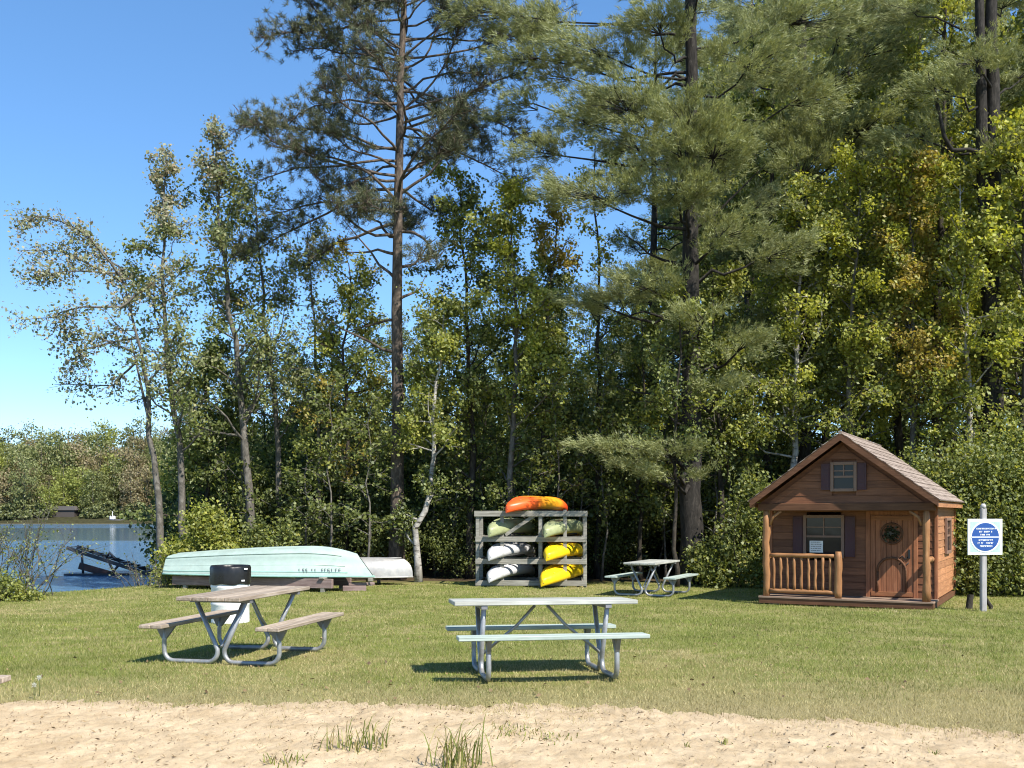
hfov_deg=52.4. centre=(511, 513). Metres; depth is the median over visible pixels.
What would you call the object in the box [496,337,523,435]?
leafy tree
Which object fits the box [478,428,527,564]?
sapling
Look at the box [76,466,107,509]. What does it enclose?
tree
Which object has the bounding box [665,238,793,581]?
leafy tree
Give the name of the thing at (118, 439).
tree
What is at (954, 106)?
white pine
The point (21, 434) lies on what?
tree
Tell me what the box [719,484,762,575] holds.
bush
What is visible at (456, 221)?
leafy tree
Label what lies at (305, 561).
rowboat
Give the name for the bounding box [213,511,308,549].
bush
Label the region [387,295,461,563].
leafy tree
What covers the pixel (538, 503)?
kayak
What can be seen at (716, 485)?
bush
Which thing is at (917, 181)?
leafy tree
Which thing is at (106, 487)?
tree
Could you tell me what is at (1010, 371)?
white pine
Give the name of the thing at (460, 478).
sapling
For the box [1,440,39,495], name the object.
tree
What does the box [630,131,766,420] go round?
leafy tree
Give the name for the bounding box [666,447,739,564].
bush
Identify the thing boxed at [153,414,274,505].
bush
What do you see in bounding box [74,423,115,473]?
tree
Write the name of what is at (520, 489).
bush
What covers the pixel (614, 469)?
sapling
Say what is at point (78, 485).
tree
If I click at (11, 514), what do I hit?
bush
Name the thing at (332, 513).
bush
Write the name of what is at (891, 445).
bush
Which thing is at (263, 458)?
bush
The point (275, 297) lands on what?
aspen
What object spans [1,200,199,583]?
aspen
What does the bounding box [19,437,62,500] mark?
tree
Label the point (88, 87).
sky
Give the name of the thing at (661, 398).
leafy tree
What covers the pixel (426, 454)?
sapling
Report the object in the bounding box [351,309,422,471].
leafy tree
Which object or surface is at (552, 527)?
kayak
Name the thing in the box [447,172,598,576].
leafy tree
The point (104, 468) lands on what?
tree
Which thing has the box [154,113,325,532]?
aspen
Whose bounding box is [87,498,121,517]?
bush
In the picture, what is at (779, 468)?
bush
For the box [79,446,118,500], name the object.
tree
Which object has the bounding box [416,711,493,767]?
grass tuft
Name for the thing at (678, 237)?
leafy tree
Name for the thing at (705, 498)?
bush
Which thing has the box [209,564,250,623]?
trash drum
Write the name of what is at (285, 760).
grass tuft
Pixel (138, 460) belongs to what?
tree
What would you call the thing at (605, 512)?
sapling
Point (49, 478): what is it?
tree
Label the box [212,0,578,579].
red pine
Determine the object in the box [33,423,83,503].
tree
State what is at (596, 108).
white pine
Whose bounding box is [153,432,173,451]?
tree
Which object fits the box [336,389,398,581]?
sapling
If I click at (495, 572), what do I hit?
kayak
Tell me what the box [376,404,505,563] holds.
bush
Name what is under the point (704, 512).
sapling
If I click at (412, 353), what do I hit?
leafy tree
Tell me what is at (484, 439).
sapling
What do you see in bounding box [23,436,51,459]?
tree
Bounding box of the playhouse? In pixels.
[748,431,964,609]
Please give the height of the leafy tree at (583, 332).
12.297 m
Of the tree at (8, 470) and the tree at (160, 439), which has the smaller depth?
the tree at (8, 470)
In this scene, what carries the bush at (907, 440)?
on the lawn at (440, 579)
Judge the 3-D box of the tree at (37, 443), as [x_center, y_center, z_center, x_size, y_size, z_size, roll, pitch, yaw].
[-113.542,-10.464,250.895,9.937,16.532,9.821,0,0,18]
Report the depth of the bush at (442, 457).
33.78 m
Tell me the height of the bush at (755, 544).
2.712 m
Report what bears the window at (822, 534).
in the playhouse
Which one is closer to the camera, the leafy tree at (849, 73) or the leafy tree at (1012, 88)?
the leafy tree at (1012, 88)
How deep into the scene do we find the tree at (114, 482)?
233.60 m
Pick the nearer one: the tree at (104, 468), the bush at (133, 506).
the bush at (133, 506)
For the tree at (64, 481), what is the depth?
231.71 m
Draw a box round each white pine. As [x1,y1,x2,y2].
[432,0,876,585]
[542,22,764,567]
[579,0,885,457]
[586,36,779,407]
[629,0,963,462]
[668,0,893,373]
[730,0,971,436]
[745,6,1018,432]
[821,1,1020,446]
[823,0,1023,568]
[851,0,1023,586]
[932,7,1022,399]
[962,10,1023,383]
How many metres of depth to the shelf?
26.95 m
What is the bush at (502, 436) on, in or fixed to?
on the lawn at (440, 579)
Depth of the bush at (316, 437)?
37.77 m
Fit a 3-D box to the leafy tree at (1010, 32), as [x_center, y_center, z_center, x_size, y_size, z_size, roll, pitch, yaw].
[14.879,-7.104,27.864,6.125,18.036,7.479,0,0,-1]
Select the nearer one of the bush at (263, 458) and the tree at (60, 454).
the bush at (263, 458)
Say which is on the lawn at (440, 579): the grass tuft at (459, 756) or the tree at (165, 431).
the tree at (165, 431)
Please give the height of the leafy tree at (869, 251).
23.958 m
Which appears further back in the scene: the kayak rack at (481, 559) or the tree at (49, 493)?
the tree at (49, 493)
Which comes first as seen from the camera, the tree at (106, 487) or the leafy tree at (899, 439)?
the leafy tree at (899, 439)
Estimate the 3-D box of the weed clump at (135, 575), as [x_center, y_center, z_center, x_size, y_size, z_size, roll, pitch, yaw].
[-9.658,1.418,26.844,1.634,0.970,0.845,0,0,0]
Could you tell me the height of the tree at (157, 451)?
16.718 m
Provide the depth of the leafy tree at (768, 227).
57.46 m
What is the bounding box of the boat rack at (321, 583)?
[172,575,351,591]
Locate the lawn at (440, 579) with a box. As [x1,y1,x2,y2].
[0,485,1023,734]
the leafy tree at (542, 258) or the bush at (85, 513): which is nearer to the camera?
the leafy tree at (542, 258)
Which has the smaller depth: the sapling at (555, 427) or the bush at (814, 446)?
the sapling at (555, 427)
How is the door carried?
in the playhouse
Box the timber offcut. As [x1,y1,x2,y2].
[342,582,374,590]
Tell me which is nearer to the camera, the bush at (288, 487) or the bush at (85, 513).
the bush at (288, 487)
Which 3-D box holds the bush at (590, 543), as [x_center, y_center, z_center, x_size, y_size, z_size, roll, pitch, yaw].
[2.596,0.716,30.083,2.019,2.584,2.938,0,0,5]
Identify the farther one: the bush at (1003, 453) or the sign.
the bush at (1003, 453)
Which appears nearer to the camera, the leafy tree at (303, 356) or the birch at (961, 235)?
the birch at (961, 235)
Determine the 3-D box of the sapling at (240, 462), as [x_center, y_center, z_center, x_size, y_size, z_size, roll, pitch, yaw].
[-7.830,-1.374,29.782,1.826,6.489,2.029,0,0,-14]
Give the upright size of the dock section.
1.243 m
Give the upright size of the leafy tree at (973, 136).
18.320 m
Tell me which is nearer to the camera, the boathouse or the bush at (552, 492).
the bush at (552, 492)
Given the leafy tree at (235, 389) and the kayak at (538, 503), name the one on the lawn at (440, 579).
the leafy tree at (235, 389)
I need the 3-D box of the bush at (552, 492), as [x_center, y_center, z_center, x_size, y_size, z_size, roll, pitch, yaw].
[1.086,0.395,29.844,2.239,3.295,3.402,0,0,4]
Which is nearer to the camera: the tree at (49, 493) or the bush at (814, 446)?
the bush at (814, 446)
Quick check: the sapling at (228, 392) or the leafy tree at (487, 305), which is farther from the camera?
the leafy tree at (487, 305)
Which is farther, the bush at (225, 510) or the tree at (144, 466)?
the tree at (144, 466)
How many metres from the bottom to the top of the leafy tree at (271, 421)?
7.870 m
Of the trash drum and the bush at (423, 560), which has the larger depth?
the bush at (423, 560)
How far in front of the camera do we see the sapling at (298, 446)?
28.43 m
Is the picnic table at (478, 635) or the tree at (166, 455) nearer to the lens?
the picnic table at (478, 635)
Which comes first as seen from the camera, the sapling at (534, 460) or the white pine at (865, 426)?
the sapling at (534, 460)
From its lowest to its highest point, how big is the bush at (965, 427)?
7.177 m
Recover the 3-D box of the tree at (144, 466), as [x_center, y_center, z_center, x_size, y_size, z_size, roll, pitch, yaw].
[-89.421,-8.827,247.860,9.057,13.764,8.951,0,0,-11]
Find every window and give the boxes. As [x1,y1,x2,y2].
[803,515,843,557]
[830,462,856,491]
[944,518,951,553]
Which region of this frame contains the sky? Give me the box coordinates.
[0,0,1022,464]
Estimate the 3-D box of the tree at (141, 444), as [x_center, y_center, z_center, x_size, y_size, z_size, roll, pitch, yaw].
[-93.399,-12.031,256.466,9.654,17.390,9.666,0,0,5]
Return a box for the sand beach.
[0,699,1023,767]
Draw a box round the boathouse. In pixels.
[49,506,81,516]
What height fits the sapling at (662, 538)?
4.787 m
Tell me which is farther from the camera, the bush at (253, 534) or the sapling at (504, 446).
the sapling at (504, 446)
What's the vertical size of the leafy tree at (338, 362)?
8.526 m
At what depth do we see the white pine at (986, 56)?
26.34 m
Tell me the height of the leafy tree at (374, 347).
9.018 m
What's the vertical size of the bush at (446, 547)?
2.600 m
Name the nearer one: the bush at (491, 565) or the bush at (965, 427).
the bush at (491, 565)
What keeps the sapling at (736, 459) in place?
on the lawn at (440, 579)
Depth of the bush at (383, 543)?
29.41 m
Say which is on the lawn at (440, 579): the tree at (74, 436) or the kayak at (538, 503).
the tree at (74, 436)
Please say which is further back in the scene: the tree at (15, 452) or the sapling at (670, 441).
the tree at (15, 452)
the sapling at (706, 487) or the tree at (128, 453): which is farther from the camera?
the tree at (128, 453)
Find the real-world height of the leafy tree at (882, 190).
21.316 m
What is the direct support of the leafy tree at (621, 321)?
on the lawn at (440, 579)
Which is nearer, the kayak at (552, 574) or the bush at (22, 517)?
the kayak at (552, 574)
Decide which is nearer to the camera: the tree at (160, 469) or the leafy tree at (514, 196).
the leafy tree at (514, 196)
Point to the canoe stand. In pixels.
(374, 579)
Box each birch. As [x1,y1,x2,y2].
[382,287,482,581]
[724,165,866,468]
[901,152,1023,586]
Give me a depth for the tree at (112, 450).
248.69 m
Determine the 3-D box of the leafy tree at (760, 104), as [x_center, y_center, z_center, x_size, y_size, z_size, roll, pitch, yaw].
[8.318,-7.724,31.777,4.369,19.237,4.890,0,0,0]
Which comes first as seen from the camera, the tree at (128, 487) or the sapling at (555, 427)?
the sapling at (555, 427)
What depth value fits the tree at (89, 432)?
292.26 m
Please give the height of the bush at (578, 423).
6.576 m
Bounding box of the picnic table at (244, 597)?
[139,585,343,665]
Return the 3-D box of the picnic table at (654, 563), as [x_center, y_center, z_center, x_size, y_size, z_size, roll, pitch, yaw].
[3.200,1.461,23.700,1.630,0.755,1.830,0,0,26]
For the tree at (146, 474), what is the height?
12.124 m
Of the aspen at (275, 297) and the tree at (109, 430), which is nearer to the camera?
the aspen at (275, 297)
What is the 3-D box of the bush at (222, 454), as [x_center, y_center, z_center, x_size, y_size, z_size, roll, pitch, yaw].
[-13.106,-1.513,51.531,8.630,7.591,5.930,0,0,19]
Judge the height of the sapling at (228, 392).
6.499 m
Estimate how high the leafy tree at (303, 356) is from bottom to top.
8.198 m
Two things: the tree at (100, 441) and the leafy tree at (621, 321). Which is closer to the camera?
the leafy tree at (621, 321)
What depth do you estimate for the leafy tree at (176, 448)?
34.75 m
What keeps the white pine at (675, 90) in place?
on the lawn at (440, 579)
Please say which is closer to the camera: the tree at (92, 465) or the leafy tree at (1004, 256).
the leafy tree at (1004, 256)
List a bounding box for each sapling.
[164,392,225,526]
[187,356,246,541]
[206,356,271,532]
[273,433,339,545]
[290,365,360,546]
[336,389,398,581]
[353,387,391,554]
[406,390,475,576]
[430,355,499,577]
[433,433,493,537]
[456,384,507,534]
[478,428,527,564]
[484,344,538,576]
[492,437,550,576]
[518,366,568,574]
[534,383,596,534]
[537,379,608,526]
[560,420,617,576]
[564,338,632,580]
[595,404,634,573]
[611,391,664,523]
[614,375,671,577]
[628,402,681,576]
[634,420,679,574]
[656,383,681,532]
[700,343,773,568]
[701,386,761,548]
[704,353,764,563]
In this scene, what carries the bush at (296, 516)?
on the lawn at (440, 579)
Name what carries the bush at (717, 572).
on the lawn at (440, 579)
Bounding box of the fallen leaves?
[2,583,1006,698]
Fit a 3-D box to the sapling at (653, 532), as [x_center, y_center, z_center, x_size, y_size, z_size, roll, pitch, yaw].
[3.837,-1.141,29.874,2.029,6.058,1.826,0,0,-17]
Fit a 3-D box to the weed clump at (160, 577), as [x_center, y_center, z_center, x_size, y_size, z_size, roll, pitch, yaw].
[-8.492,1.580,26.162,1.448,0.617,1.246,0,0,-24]
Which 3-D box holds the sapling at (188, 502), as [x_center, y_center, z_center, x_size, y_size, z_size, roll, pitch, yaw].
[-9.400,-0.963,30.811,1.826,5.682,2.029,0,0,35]
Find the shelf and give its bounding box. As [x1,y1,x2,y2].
[548,534,579,543]
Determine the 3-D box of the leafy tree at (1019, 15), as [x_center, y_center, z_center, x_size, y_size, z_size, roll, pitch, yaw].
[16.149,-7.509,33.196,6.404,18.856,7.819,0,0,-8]
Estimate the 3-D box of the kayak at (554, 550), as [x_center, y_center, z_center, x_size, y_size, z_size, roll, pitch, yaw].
[1.351,0.960,26.745,0.680,0.429,2.600,6,2,22]
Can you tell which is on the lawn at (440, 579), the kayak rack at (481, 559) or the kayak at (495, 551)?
the kayak rack at (481, 559)
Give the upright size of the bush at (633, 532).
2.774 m
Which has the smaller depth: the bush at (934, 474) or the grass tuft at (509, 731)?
the grass tuft at (509, 731)
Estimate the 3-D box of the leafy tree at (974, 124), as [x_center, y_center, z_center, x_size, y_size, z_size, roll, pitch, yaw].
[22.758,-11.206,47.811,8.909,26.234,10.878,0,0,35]
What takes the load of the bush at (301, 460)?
on the lawn at (440, 579)
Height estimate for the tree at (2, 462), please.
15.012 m
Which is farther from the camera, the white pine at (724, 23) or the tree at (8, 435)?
the tree at (8, 435)
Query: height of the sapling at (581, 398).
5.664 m
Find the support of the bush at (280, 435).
on the lawn at (440, 579)
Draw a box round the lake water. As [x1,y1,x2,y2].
[0,524,172,591]
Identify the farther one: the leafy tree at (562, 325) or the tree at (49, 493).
the tree at (49, 493)
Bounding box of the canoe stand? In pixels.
[368,578,380,585]
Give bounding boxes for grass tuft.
[263,749,310,767]
[311,713,397,753]
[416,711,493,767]
[464,719,559,741]
[518,728,581,745]
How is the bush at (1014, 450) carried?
on the lawn at (440, 579)
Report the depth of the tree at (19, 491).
227.37 m
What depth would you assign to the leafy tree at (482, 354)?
36.00 m
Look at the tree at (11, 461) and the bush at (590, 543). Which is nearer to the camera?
the bush at (590, 543)
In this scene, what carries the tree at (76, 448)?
on the lawn at (440, 579)
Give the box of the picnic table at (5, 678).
[0,675,10,683]
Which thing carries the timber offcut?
on the lawn at (440, 579)
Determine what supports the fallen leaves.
on the lawn at (440, 579)
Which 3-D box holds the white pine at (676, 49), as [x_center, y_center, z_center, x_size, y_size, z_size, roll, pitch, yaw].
[4.438,-7.239,35.435,8.220,18.259,9.408,0,0,-8]
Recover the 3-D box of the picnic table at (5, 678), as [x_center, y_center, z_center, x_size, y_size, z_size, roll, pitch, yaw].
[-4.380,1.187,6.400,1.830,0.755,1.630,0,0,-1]
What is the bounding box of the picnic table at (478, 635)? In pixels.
[445,597,649,681]
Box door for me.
[870,515,912,597]
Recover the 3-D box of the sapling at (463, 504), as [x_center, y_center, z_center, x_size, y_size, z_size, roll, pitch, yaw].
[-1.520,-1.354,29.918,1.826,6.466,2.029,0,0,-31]
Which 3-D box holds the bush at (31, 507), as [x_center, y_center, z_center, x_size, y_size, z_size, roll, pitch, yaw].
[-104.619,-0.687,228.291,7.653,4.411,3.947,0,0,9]
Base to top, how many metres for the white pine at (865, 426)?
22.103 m
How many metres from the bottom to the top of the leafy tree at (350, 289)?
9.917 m
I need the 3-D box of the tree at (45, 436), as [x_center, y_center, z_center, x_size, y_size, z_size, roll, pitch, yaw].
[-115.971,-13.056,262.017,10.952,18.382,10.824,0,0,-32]
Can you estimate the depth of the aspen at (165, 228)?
28.84 m
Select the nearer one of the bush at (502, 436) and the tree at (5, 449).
the bush at (502, 436)
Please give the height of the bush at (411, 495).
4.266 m
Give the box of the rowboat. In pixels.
[162,546,374,577]
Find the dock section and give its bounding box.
[64,545,152,575]
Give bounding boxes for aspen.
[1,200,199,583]
[106,142,244,546]
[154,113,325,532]
[194,173,321,539]
[261,218,388,544]
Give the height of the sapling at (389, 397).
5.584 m
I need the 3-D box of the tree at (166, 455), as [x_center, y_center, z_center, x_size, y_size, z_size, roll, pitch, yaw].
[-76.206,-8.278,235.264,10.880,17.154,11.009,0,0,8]
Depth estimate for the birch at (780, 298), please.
27.93 m
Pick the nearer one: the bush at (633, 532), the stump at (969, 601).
the stump at (969, 601)
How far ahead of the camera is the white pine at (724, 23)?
49.67 m
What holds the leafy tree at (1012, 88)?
on the lawn at (440, 579)
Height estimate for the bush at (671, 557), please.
7.090 m
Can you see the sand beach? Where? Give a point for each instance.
(605, 732)
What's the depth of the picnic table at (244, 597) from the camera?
11.48 m
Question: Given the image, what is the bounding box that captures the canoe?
[360,557,412,577]
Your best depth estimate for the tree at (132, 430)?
273.10 m
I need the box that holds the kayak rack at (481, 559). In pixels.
[474,510,587,586]
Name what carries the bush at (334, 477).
on the lawn at (440, 579)
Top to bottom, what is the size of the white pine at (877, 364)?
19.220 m
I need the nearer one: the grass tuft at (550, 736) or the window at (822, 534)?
the grass tuft at (550, 736)
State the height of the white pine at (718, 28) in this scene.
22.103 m
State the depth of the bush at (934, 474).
23.94 m
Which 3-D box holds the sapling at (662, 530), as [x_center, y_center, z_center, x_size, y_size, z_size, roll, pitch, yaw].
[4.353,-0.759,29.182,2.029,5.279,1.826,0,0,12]
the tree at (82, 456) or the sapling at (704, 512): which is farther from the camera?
the tree at (82, 456)
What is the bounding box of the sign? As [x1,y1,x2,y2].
[967,504,1001,610]
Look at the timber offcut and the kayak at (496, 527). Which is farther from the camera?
the kayak at (496, 527)
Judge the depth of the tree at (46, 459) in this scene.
249.15 m
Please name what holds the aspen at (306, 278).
on the lawn at (440, 579)
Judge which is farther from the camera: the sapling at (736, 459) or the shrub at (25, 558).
the sapling at (736, 459)
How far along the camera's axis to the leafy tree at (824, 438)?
33.56 m
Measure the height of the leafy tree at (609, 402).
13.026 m
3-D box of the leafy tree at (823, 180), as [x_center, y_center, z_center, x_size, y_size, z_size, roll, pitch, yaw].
[9.652,-6.891,36.553,7.109,17.616,6.392,0,0,-23]
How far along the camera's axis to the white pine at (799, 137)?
29.08 m
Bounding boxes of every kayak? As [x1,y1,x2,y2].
[487,518,534,536]
[487,542,534,560]
[487,564,534,582]
[505,496,567,512]
[540,564,582,586]
[542,519,582,537]
[543,542,582,560]
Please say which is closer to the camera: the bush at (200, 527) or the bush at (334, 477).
the bush at (200, 527)
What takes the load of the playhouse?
on the lawn at (440, 579)
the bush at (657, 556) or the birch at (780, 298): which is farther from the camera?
the bush at (657, 556)
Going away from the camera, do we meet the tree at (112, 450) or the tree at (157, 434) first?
the tree at (112, 450)
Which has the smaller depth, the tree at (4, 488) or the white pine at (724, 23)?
the white pine at (724, 23)
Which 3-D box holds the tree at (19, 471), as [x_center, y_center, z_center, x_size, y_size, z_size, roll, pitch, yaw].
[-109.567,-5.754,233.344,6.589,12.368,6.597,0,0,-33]
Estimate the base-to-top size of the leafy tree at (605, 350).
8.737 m
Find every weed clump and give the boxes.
[0,563,47,601]
[104,550,164,586]
[143,567,197,587]
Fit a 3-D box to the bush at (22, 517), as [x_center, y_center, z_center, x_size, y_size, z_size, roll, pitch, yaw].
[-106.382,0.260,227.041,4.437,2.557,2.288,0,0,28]
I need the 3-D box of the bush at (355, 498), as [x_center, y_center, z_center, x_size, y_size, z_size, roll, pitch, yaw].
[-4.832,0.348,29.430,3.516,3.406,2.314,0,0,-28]
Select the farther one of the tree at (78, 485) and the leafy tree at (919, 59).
the tree at (78, 485)
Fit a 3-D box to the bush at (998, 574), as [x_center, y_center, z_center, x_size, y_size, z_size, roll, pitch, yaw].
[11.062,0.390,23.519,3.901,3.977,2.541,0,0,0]
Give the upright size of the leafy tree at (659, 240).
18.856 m
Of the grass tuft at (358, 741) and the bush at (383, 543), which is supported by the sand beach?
the grass tuft at (358, 741)
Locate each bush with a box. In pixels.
[0,501,22,520]
[17,510,32,519]
[24,501,51,517]
[78,504,104,518]
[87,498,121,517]
[118,500,151,518]
[128,412,260,567]
[147,493,264,581]
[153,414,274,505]
[166,417,274,506]
[166,468,287,550]
[196,441,298,535]
[200,412,366,543]
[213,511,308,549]
[223,463,322,545]
[249,398,358,499]
[271,500,322,545]
[274,414,386,493]
[278,391,429,558]
[284,447,363,554]
[294,465,390,556]
[313,446,440,568]
[341,448,444,564]
[353,485,429,578]
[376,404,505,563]
[388,434,492,569]
[404,525,430,574]
[419,496,506,578]
[425,411,553,569]
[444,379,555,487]
[447,491,521,575]
[476,417,626,570]
[492,399,597,467]
[519,474,582,576]
[561,425,677,571]
[575,498,633,576]
[604,491,660,577]
[607,455,704,569]
[646,393,758,564]
[665,441,779,571]
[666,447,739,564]
[676,467,780,588]
[678,473,761,574]
[718,413,815,505]
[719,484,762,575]
[730,512,762,566]
[735,400,820,465]
[772,420,836,469]
[859,413,961,473]
[867,413,940,475]
[898,430,1023,592]
[934,396,1023,588]
[942,422,973,456]
[944,442,1023,597]
[957,415,1017,561]
[961,418,1023,592]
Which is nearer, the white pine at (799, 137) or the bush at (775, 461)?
the white pine at (799, 137)
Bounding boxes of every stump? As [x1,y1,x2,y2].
[965,594,973,608]
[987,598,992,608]
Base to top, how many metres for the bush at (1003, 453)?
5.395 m
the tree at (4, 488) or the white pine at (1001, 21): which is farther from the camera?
the tree at (4, 488)
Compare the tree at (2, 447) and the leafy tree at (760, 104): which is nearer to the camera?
the leafy tree at (760, 104)
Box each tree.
[0,423,22,460]
[0,437,8,457]
[0,440,16,460]
[0,443,37,508]
[0,450,10,499]
[0,471,13,509]
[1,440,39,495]
[1,455,26,509]
[3,450,42,509]
[7,418,51,453]
[8,461,39,509]
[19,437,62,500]
[21,437,53,499]
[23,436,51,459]
[28,428,65,472]
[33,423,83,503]
[35,482,65,517]
[36,474,56,506]
[37,445,67,502]
[43,441,84,505]
[46,466,81,505]
[62,434,99,503]
[63,447,93,482]
[64,428,82,443]
[67,463,95,512]
[71,435,93,466]
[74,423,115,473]
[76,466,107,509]
[77,425,98,448]
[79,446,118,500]
[87,417,120,454]
[87,470,115,505]
[88,428,113,465]
[94,455,129,508]
[96,441,127,489]
[96,448,129,507]
[106,330,283,545]
[110,441,147,509]
[113,424,146,463]
[113,432,149,486]
[117,468,145,517]
[118,415,158,457]
[119,449,152,503]
[125,448,151,492]
[136,465,160,509]
[141,427,169,447]
[141,438,173,490]
[142,438,171,476]
[143,372,214,531]
[146,456,171,495]
[148,446,176,504]
[152,424,176,450]
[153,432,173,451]
[210,335,274,483]
[248,363,290,491]
[264,325,335,473]
[280,230,391,550]
[284,331,375,499]
[324,310,391,480]
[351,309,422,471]
[372,330,455,566]
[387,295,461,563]
[396,159,543,578]
[446,324,520,487]
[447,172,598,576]
[453,301,510,425]
[486,199,589,576]
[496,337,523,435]
[516,285,600,493]
[554,132,650,578]
[569,309,615,408]
[570,333,633,443]
[585,301,678,515]
[587,294,681,579]
[591,254,659,432]
[611,280,738,586]
[622,189,733,537]
[628,54,820,461]
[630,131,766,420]
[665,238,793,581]
[700,93,876,437]
[706,0,935,443]
[715,0,858,482]
[716,57,838,434]
[773,0,903,432]
[778,136,925,462]
[815,28,1010,462]
[821,4,1021,452]
[834,89,976,431]
[846,132,980,463]
[855,0,1022,482]
[870,69,1021,458]
[880,10,1023,551]
[910,2,1022,433]
[915,12,1023,401]
[932,106,1023,587]
[971,0,1023,416]
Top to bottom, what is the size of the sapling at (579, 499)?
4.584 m
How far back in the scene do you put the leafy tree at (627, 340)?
33.84 m
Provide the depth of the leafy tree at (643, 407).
28.94 m
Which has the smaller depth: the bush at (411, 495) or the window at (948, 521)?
the window at (948, 521)
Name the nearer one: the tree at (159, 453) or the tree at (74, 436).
the tree at (159, 453)
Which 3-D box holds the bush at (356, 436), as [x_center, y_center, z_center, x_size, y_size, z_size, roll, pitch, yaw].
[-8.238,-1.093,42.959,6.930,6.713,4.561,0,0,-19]
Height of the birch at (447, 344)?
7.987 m
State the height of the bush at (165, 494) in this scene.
5.423 m
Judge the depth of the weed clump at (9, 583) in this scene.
21.89 m
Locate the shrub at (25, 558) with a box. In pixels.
[0,494,111,599]
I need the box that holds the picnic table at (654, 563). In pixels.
[605,559,697,596]
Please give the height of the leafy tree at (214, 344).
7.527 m
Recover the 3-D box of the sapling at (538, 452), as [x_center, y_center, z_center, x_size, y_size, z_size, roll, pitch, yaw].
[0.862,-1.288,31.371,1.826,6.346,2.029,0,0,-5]
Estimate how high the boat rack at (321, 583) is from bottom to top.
0.445 m
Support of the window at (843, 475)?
in the playhouse
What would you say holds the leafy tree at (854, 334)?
on the lawn at (440, 579)
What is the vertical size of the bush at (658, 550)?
5.048 m
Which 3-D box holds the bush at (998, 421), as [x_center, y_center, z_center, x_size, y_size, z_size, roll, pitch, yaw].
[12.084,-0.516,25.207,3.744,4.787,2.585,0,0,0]
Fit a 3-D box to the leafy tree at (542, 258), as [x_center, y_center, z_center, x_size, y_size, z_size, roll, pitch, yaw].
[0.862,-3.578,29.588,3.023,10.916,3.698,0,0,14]
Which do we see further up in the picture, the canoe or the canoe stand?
the canoe
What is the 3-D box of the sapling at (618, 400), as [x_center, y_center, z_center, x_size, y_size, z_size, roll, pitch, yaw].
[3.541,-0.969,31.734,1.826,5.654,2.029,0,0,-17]
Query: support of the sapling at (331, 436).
on the lawn at (440, 579)
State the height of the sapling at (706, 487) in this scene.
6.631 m
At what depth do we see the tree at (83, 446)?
256.68 m
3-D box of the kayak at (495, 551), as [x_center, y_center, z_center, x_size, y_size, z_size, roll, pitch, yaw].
[0.000,0.960,27.000,0.680,0.429,2.800,0,0,24]

